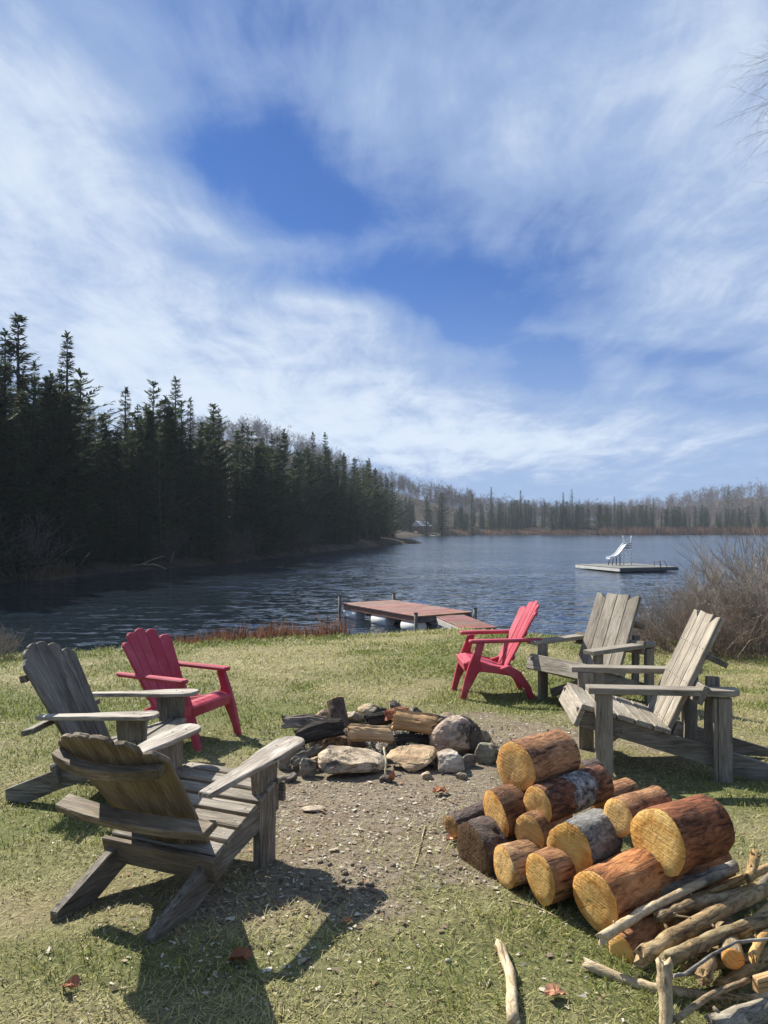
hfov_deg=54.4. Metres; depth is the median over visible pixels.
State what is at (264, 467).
spruce tree
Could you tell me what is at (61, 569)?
pale sedge
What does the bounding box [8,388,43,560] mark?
spruce tree
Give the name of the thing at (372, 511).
pine tree
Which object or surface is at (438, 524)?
spruce tree
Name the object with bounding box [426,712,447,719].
stone
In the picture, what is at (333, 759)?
stone
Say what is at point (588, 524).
spruce tree
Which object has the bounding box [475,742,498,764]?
stone
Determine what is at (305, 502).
spruce tree
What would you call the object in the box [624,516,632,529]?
spruce tree
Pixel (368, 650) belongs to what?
grass
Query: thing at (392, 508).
pine tree
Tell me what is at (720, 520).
spruce tree
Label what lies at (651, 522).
spruce tree
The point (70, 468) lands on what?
pine tree
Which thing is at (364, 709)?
stone
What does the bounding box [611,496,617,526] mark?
spruce tree
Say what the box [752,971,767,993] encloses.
split plank
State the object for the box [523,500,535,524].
spruce tree
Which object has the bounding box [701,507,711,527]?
spruce tree
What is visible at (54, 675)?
adirondack chair
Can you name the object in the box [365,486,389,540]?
pine tree
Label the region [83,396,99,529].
spruce tree
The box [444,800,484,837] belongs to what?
log
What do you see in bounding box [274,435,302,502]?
pine tree
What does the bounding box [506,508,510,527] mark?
spruce tree
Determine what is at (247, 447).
spruce tree
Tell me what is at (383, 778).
stone
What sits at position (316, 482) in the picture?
pine tree
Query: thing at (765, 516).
fir tree
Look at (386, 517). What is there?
spruce tree
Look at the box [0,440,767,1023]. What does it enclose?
ground
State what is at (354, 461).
spruce tree
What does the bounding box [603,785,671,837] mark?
log
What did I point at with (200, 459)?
spruce tree
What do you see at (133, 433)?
pine tree
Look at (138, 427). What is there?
spruce tree
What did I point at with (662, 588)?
bare shrub
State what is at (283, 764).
stone
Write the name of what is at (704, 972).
branch
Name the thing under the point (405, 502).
spruce tree
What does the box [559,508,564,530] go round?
spruce tree
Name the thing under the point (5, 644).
bare shrub
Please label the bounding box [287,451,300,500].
spruce tree
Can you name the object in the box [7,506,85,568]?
bare shrub
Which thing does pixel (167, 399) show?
fir tree
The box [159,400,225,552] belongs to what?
pine tree
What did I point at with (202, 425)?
pine tree
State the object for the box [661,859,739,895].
branch
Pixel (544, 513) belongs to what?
fir tree
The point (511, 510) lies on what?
spruce tree
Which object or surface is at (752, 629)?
bare shrub
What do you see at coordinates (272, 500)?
spruce tree
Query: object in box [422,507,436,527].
fir tree
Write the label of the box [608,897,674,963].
log
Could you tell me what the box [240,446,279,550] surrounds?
spruce tree
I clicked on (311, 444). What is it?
spruce tree
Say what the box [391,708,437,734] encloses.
split log
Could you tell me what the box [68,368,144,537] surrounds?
pine tree
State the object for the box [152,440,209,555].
conifer tree
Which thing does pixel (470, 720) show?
stone
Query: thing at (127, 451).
pine tree
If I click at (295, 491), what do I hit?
pine tree
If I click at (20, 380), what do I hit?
spruce tree
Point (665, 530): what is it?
reed belt
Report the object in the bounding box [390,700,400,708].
stone
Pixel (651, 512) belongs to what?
spruce tree
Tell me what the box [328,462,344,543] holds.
spruce tree
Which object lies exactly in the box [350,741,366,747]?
stone
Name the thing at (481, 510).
spruce tree
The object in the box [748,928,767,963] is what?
branch
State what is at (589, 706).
lumber chair
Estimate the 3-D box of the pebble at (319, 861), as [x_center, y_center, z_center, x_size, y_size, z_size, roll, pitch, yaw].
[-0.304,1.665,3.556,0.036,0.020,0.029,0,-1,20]
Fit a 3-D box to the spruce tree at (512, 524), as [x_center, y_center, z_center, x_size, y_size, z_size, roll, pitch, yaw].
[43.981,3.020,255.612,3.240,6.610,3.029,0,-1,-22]
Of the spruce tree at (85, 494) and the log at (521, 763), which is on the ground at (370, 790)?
the spruce tree at (85, 494)
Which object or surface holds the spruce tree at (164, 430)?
on the ground at (370, 790)
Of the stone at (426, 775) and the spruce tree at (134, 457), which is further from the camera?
the spruce tree at (134, 457)
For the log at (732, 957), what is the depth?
2.57 m
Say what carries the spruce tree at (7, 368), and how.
on the ground at (370, 790)
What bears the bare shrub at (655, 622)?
on the ground at (370, 790)
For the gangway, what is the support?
attached to the dock
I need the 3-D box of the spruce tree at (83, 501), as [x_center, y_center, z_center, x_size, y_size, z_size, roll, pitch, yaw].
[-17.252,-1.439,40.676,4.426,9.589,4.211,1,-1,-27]
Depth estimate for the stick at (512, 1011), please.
2.56 m
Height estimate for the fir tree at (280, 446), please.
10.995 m
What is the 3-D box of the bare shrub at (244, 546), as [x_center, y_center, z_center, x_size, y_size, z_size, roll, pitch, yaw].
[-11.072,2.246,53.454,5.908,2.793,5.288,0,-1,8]
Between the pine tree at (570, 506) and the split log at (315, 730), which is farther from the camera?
the pine tree at (570, 506)
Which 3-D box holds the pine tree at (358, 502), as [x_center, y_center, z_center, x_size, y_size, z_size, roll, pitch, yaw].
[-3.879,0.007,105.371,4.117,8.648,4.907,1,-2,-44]
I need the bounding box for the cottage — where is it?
[412,521,431,531]
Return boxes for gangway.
[434,615,496,629]
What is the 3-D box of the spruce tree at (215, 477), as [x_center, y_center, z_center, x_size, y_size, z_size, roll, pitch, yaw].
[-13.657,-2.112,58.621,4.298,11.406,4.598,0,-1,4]
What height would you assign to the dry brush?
1.093 m
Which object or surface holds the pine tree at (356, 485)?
on the ground at (370, 790)
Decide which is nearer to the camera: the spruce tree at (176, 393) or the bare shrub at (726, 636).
the bare shrub at (726, 636)
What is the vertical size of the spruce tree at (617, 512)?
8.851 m
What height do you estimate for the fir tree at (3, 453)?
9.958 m
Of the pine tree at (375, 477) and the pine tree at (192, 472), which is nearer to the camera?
the pine tree at (192, 472)
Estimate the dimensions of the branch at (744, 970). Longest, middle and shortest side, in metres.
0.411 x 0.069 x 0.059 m
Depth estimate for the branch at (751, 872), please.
3.10 m
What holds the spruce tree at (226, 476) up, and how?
on the ground at (370, 790)
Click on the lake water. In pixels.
(498, 581)
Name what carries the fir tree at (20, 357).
on the ground at (370, 790)
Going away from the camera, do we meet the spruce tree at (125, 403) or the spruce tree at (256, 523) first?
the spruce tree at (125, 403)
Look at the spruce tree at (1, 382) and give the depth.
36.57 m
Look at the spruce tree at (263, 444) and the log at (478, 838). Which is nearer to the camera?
the log at (478, 838)
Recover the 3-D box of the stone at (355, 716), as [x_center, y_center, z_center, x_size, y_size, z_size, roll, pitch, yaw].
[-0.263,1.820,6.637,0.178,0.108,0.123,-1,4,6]
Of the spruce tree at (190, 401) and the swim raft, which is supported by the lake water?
the swim raft
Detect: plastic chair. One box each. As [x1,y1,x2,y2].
[116,628,241,750]
[451,601,541,699]
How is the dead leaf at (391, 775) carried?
on the ground at (370, 790)
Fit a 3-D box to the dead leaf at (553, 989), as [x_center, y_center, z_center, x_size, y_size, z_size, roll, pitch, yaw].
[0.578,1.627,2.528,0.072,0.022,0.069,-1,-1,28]
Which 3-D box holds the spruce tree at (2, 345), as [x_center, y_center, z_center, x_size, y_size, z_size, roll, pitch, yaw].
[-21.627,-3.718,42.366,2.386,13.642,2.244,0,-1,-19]
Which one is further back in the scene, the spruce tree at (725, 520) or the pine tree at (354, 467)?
the spruce tree at (725, 520)
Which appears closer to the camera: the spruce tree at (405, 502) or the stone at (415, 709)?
the stone at (415, 709)
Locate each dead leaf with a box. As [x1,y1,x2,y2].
[61,974,79,987]
[228,946,253,960]
[341,916,352,922]
[387,770,395,779]
[432,786,447,792]
[445,833,456,840]
[544,983,566,995]
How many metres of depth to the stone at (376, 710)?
6.42 m
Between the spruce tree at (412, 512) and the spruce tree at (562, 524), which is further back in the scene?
the spruce tree at (562, 524)
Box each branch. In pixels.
[131,564,158,565]
[581,957,767,1000]
[594,878,706,945]
[633,882,767,967]
[652,888,741,923]
[655,924,767,942]
[655,957,673,1023]
[658,910,767,966]
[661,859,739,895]
[670,872,744,904]
[672,937,767,977]
[673,974,751,1023]
[674,881,757,925]
[680,946,767,975]
[689,928,766,959]
[694,945,722,986]
[703,997,767,1023]
[705,996,733,1012]
[712,955,767,988]
[718,862,767,892]
[739,903,767,944]
[743,872,767,911]
[744,848,761,883]
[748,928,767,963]
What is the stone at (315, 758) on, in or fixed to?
on the ground at (370, 790)
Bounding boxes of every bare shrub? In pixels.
[0,507,90,576]
[0,624,41,658]
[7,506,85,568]
[132,521,211,559]
[203,525,273,562]
[617,583,730,651]
[631,616,670,649]
[632,604,680,646]
[641,583,758,653]
[646,598,749,658]
[651,542,762,649]
[653,539,758,638]
[657,586,767,662]
[676,508,767,650]
[676,513,767,635]
[683,525,767,654]
[718,589,767,656]
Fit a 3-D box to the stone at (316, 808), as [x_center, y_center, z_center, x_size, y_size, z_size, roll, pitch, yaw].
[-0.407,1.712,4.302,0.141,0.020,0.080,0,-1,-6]
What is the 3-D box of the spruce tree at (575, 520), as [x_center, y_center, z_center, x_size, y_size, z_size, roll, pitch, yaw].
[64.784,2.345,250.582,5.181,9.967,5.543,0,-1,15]
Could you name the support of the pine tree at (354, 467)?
on the ground at (370, 790)
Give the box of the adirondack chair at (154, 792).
[50,723,304,944]
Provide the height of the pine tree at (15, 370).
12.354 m
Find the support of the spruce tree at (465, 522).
on the ground at (370, 790)
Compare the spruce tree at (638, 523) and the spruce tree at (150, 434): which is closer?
the spruce tree at (150, 434)
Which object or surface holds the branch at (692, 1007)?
on the ground at (370, 790)
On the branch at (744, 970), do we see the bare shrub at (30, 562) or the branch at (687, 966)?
the branch at (687, 966)
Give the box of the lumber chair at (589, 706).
[559,609,767,782]
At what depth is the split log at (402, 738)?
5.49 m
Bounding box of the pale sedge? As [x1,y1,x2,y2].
[19,556,76,581]
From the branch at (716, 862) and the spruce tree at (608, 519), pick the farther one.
the spruce tree at (608, 519)
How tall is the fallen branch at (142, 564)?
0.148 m
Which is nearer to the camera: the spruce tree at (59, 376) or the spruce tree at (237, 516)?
the spruce tree at (59, 376)
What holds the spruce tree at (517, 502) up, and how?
on the ground at (370, 790)
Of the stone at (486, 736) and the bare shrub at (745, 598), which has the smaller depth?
the stone at (486, 736)
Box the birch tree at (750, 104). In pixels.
[709,41,767,203]
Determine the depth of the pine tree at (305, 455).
80.16 m
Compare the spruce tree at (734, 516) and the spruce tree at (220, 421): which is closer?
the spruce tree at (220, 421)
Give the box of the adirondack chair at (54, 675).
[5,641,198,802]
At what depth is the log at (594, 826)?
3.13 m
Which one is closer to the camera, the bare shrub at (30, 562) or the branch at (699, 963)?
the branch at (699, 963)
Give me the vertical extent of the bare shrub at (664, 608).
1.164 m
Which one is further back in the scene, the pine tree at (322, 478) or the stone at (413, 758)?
the pine tree at (322, 478)
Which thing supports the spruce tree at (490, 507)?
on the ground at (370, 790)
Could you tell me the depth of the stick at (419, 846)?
3.72 m
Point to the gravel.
(446, 959)
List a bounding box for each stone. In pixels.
[278,747,303,769]
[284,772,297,782]
[288,744,322,769]
[299,757,317,776]
[301,805,325,811]
[309,735,350,755]
[311,756,318,765]
[316,709,329,718]
[318,745,384,773]
[347,711,363,722]
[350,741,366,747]
[356,703,379,721]
[372,708,387,725]
[376,741,397,754]
[379,774,392,782]
[386,744,437,772]
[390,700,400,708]
[409,707,421,711]
[421,771,432,779]
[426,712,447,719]
[428,756,436,766]
[429,715,471,753]
[436,749,464,772]
[441,712,454,716]
[456,772,467,779]
[460,715,474,724]
[462,754,477,768]
[468,723,481,752]
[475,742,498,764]
[481,729,491,742]
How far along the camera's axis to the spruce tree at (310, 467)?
81.55 m
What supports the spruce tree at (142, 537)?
on the ground at (370, 790)
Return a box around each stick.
[383,747,386,773]
[413,825,425,868]
[492,939,519,1023]
[512,901,559,918]
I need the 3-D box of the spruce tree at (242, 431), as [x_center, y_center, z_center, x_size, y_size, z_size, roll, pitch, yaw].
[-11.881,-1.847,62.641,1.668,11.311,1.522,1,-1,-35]
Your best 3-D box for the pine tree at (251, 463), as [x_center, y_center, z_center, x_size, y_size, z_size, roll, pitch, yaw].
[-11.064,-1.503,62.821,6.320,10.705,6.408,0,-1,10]
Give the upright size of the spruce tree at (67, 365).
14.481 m
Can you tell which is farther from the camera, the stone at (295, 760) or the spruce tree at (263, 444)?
the spruce tree at (263, 444)
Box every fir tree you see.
[0,376,56,562]
[0,394,82,567]
[1,312,81,496]
[14,370,93,547]
[26,391,118,561]
[88,412,142,517]
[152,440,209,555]
[154,395,203,538]
[234,440,289,542]
[276,442,306,539]
[322,450,356,521]
[333,459,359,518]
[339,478,365,541]
[342,485,367,542]
[359,464,389,538]
[414,492,461,535]
[415,495,438,535]
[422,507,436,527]
[508,500,527,520]
[536,503,548,526]
[542,506,567,530]
[575,505,590,527]
[578,508,586,527]
[588,505,617,529]
[589,503,602,527]
[591,504,604,526]
[629,506,638,527]
[662,510,672,527]
[666,510,682,527]
[668,507,686,527]
[695,505,710,527]
[756,508,767,528]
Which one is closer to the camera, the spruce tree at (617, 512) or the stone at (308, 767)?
the stone at (308, 767)
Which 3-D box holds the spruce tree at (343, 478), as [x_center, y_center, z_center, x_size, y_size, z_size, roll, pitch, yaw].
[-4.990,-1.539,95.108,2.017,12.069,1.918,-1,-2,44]
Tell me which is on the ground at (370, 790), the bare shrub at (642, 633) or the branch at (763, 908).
the bare shrub at (642, 633)
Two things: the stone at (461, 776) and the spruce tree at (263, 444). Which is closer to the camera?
the stone at (461, 776)
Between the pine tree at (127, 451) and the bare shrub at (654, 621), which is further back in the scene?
the pine tree at (127, 451)
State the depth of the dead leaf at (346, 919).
2.98 m
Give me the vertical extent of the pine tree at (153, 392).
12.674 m
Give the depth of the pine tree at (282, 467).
68.92 m
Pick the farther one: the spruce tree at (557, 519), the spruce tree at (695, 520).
the spruce tree at (695, 520)
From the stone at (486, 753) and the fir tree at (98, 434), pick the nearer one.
the stone at (486, 753)
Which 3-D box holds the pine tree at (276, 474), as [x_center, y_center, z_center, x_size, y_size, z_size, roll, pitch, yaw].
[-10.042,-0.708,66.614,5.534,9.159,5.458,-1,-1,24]
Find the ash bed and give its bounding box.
[203,711,548,796]
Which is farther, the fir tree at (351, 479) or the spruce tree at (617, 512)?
the spruce tree at (617, 512)
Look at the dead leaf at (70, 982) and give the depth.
2.56 m
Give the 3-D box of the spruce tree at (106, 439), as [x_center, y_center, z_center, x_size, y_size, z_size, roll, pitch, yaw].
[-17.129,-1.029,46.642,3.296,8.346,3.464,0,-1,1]
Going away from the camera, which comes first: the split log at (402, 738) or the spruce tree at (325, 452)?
the split log at (402, 738)
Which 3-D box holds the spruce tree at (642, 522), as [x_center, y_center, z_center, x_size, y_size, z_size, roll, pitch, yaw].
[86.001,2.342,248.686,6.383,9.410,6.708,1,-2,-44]
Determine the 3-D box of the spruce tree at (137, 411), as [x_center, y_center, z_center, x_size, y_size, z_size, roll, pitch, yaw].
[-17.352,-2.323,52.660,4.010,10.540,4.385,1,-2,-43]
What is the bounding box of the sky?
[0,0,767,521]
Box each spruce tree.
[0,328,16,474]
[0,359,57,572]
[0,377,42,565]
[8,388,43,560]
[13,381,94,562]
[14,366,35,517]
[16,381,32,465]
[25,405,88,558]
[27,360,43,492]
[34,400,108,568]
[36,375,50,409]
[36,384,72,563]
[54,368,82,504]
[55,330,84,541]
[69,423,109,562]
[72,385,93,535]
[79,429,129,553]
[82,408,96,467]
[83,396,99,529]
[88,422,110,541]
[92,442,141,561]
[93,428,146,561]
[100,386,140,504]
[120,437,151,555]
[122,405,142,487]
[123,443,165,562]
[124,419,165,558]
[137,411,181,551]
[142,408,166,549]
[142,414,179,556]
[148,421,179,555]
[155,404,198,551]
[166,376,206,547]
[166,426,195,550]
[186,397,196,546]
[186,429,221,554]
[191,438,243,560]
[194,413,234,548]
[206,425,233,545]
[215,413,227,520]
[215,428,239,546]
[220,460,253,553]
[227,431,243,545]
[233,423,250,549]
[240,426,251,543]
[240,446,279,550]
[248,444,267,554]
[249,445,272,553]
[259,442,272,535]
[262,454,274,553]
[265,453,286,551]
[268,434,281,547]
[273,436,289,539]
[281,428,291,545]
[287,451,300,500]
[289,456,313,548]
[290,455,297,545]
[298,445,330,542]
[298,464,316,544]
[310,431,318,543]
[319,432,340,542]
[323,449,349,540]
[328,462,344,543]
[340,453,348,541]
[340,457,348,539]
[349,457,361,534]
[370,511,383,540]
[378,476,391,534]
[384,473,391,537]
[384,478,399,537]
[385,492,389,536]
[389,502,397,537]
[395,501,408,529]
[402,498,409,527]
[404,499,415,527]
[407,509,413,531]
[409,502,414,527]
[434,512,445,532]
[454,503,469,529]
[458,507,463,529]
[461,511,470,530]
[468,494,475,533]
[473,509,476,525]
[477,504,486,524]
[478,513,485,527]
[485,504,495,529]
[489,487,493,528]
[493,510,506,530]
[495,502,503,522]
[503,511,508,528]
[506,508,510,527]
[507,501,516,525]
[508,513,516,528]
[513,505,521,528]
[514,500,518,525]
[515,491,524,529]
[522,500,528,527]
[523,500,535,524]
[541,510,544,528]
[550,500,561,529]
[557,493,566,529]
[558,506,571,530]
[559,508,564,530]
[560,501,573,530]
[572,504,583,530]
[580,504,594,529]
[601,508,613,529]
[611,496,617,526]
[613,505,623,528]
[618,507,624,528]
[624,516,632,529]
[626,508,635,528]
[633,505,649,528]
[634,505,646,527]
[643,509,649,528]
[648,508,655,526]
[648,514,655,527]
[651,499,656,526]
[673,506,684,525]
[690,506,699,527]
[698,510,702,527]
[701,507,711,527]
[716,511,724,528]
[722,512,729,527]
[726,510,731,528]
[733,508,739,525]
[736,509,745,529]
[743,505,752,528]
[758,511,765,527]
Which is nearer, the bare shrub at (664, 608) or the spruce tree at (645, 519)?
the bare shrub at (664, 608)
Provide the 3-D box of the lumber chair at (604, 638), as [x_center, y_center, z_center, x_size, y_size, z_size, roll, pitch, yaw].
[2.271,1.401,7.691,1.527,1.094,0.881,1,-1,-34]
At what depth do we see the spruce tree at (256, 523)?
60.96 m
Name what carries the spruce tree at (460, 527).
on the ground at (370, 790)
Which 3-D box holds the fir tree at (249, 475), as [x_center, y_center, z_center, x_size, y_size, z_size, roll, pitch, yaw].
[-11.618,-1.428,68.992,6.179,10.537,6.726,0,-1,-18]
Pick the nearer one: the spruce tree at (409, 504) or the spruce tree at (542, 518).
the spruce tree at (409, 504)
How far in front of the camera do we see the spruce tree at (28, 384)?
44.72 m
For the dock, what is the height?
1.838 m
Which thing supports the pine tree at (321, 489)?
on the ground at (370, 790)
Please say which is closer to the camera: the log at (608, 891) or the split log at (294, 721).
the log at (608, 891)
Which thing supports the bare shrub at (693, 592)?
on the ground at (370, 790)
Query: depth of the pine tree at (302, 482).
75.40 m
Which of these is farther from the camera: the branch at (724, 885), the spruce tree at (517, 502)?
the spruce tree at (517, 502)
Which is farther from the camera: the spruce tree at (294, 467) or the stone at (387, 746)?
the spruce tree at (294, 467)
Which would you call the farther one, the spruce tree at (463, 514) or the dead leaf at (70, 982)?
the spruce tree at (463, 514)
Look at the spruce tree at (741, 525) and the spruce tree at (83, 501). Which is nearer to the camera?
the spruce tree at (83, 501)
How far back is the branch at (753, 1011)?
2.38 m
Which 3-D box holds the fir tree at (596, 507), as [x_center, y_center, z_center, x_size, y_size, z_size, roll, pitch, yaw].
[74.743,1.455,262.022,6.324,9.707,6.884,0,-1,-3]
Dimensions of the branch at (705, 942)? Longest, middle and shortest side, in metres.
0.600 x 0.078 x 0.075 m
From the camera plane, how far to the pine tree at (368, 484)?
103.47 m
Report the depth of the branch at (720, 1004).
2.49 m
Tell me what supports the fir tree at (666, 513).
on the ground at (370, 790)
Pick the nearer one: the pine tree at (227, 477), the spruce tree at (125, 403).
the spruce tree at (125, 403)
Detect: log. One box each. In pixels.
[280,713,327,728]
[294,718,344,743]
[345,724,393,743]
[364,711,392,725]
[383,706,408,720]
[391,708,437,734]
[393,733,429,743]
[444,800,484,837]
[457,815,516,877]
[483,775,549,836]
[493,836,543,888]
[496,729,580,790]
[514,803,572,848]
[523,764,613,822]
[525,837,592,906]
[546,808,622,873]
[572,847,683,931]
[578,758,603,769]
[590,778,639,809]
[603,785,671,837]
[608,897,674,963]
[630,794,734,877]
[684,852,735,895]
[715,917,744,969]
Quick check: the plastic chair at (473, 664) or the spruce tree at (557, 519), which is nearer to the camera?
the plastic chair at (473, 664)
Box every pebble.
[301,884,307,889]
[316,859,323,863]
[325,895,333,900]
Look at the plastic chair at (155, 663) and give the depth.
6.13 m
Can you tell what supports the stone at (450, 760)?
on the ground at (370, 790)
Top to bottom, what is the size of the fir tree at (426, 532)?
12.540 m
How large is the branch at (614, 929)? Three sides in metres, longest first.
0.616 x 0.077 x 0.053 m
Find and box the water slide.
[606,536,631,564]
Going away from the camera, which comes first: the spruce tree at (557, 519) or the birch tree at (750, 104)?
the birch tree at (750, 104)
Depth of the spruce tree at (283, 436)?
74.16 m
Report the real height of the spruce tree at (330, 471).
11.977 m
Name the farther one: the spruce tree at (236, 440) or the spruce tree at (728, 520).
the spruce tree at (728, 520)
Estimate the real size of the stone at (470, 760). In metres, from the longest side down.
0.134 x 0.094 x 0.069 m
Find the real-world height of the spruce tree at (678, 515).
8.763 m
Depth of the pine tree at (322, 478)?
86.68 m
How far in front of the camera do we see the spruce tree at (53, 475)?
39.94 m
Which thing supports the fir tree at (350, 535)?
on the ground at (370, 790)
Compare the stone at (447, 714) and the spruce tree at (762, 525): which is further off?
the spruce tree at (762, 525)
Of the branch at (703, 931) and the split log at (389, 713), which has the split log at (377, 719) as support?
the split log at (389, 713)
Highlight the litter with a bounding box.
[0,674,767,1023]
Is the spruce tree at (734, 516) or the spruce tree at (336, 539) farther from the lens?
the spruce tree at (734, 516)
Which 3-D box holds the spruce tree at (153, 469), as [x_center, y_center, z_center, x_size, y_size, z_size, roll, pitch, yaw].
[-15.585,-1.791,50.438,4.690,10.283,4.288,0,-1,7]
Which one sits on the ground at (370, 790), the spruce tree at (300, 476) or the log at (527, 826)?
the spruce tree at (300, 476)
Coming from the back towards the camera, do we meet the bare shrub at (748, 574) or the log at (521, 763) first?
the bare shrub at (748, 574)
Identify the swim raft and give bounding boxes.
[575,560,678,571]
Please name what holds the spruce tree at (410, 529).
on the ground at (370, 790)
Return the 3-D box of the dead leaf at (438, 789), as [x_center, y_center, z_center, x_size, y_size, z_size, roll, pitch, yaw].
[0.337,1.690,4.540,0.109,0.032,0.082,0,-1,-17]
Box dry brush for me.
[173,613,383,644]
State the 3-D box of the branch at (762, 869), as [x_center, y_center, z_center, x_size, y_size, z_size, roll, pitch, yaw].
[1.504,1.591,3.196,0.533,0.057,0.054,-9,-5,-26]
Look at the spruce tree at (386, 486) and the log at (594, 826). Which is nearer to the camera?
the log at (594, 826)
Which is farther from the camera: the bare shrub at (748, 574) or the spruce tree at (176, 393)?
the spruce tree at (176, 393)
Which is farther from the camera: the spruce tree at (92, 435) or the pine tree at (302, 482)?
the pine tree at (302, 482)
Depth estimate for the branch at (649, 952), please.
2.71 m
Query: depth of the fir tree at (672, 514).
250.98 m
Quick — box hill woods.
[30,409,767,526]
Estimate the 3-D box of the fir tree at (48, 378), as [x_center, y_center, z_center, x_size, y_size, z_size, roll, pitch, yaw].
[-19.517,-2.472,42.813,5.693,11.454,6.197,0,-1,-23]
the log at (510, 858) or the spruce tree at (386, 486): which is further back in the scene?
the spruce tree at (386, 486)
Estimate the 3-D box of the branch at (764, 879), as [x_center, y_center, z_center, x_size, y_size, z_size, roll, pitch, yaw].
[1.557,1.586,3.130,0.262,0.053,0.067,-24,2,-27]
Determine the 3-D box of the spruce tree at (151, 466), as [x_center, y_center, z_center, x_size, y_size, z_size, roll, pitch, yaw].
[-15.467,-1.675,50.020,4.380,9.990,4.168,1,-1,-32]
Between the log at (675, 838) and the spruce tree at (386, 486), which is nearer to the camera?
the log at (675, 838)
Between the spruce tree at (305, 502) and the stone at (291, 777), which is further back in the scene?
the spruce tree at (305, 502)
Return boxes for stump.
[327,697,349,727]
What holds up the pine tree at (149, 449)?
on the ground at (370, 790)
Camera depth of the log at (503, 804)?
3.52 m
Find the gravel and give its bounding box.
[3,696,674,1022]
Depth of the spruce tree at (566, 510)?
253.22 m
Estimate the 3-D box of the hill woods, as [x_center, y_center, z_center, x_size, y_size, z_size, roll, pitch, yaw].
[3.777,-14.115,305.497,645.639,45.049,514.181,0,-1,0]
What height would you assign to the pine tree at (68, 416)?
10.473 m
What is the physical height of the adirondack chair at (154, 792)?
0.856 m
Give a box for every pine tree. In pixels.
[0,353,40,493]
[0,412,39,550]
[7,378,94,556]
[7,384,115,561]
[9,399,108,532]
[29,376,69,427]
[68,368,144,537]
[77,441,141,552]
[90,412,157,513]
[90,421,163,553]
[100,418,144,479]
[114,379,196,503]
[118,409,190,538]
[125,432,194,558]
[144,406,205,545]
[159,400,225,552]
[169,443,220,553]
[186,403,259,540]
[186,421,235,543]
[220,442,250,542]
[223,430,266,527]
[223,431,289,543]
[244,453,303,547]
[267,452,307,535]
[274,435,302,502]
[274,455,303,532]
[281,463,313,549]
[287,449,336,520]
[290,457,328,543]
[291,453,334,529]
[303,450,333,525]
[314,457,351,542]
[330,463,349,503]
[346,471,378,541]
[347,466,362,534]
[347,482,369,531]
[353,468,389,538]
[356,460,382,540]
[363,484,387,539]
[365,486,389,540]
[367,470,396,536]
[373,485,395,536]
[383,483,408,536]
[389,483,410,533]
[567,489,575,525]
[721,487,734,516]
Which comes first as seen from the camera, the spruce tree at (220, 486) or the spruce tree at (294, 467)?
the spruce tree at (220, 486)
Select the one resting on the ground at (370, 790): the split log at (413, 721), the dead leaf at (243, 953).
the dead leaf at (243, 953)
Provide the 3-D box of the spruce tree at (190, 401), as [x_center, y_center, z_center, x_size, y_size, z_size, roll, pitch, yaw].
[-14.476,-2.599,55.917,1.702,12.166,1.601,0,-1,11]
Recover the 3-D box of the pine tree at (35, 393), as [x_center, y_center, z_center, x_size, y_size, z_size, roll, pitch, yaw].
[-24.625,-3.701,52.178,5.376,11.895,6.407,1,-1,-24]
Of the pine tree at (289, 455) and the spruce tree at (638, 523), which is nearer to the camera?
the pine tree at (289, 455)
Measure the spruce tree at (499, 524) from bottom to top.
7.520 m
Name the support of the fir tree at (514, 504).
on the ground at (370, 790)
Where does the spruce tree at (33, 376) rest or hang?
on the ground at (370, 790)
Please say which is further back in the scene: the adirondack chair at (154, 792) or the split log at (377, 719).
the split log at (377, 719)
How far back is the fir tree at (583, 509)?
263.26 m
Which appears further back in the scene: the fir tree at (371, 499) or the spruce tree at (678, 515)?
the spruce tree at (678, 515)
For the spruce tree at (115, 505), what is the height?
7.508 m
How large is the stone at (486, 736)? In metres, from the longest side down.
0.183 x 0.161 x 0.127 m
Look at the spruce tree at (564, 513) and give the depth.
253.23 m
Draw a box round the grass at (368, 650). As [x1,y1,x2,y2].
[0,626,767,1023]
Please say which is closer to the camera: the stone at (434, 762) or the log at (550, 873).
the log at (550, 873)
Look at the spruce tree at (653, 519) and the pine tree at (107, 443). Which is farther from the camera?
the spruce tree at (653, 519)
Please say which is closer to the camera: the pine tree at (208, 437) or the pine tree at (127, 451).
the pine tree at (127, 451)
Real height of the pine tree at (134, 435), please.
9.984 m
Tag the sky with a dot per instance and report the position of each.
(508, 246)
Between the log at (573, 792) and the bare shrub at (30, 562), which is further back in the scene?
the bare shrub at (30, 562)
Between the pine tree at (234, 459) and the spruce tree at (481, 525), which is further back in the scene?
the spruce tree at (481, 525)
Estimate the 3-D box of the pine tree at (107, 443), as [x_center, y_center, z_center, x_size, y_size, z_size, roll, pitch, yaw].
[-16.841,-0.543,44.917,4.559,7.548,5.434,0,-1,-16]
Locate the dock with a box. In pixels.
[338,592,476,630]
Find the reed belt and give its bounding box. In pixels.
[447,525,767,534]
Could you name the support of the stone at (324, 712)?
on the ground at (370, 790)
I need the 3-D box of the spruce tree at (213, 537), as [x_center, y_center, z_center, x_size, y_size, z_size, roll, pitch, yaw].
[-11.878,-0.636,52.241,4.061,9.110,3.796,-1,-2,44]
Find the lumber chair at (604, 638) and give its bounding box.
[525,592,655,704]
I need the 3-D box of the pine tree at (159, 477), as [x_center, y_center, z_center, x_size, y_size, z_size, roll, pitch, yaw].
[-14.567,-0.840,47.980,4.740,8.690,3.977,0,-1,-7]
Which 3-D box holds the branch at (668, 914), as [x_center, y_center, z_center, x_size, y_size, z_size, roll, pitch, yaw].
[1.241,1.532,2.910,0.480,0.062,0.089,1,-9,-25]
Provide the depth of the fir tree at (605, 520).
250.46 m
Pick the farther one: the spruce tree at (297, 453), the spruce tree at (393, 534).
the spruce tree at (393, 534)
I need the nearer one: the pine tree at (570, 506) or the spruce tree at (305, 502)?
the spruce tree at (305, 502)
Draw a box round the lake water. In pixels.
[0,535,767,657]

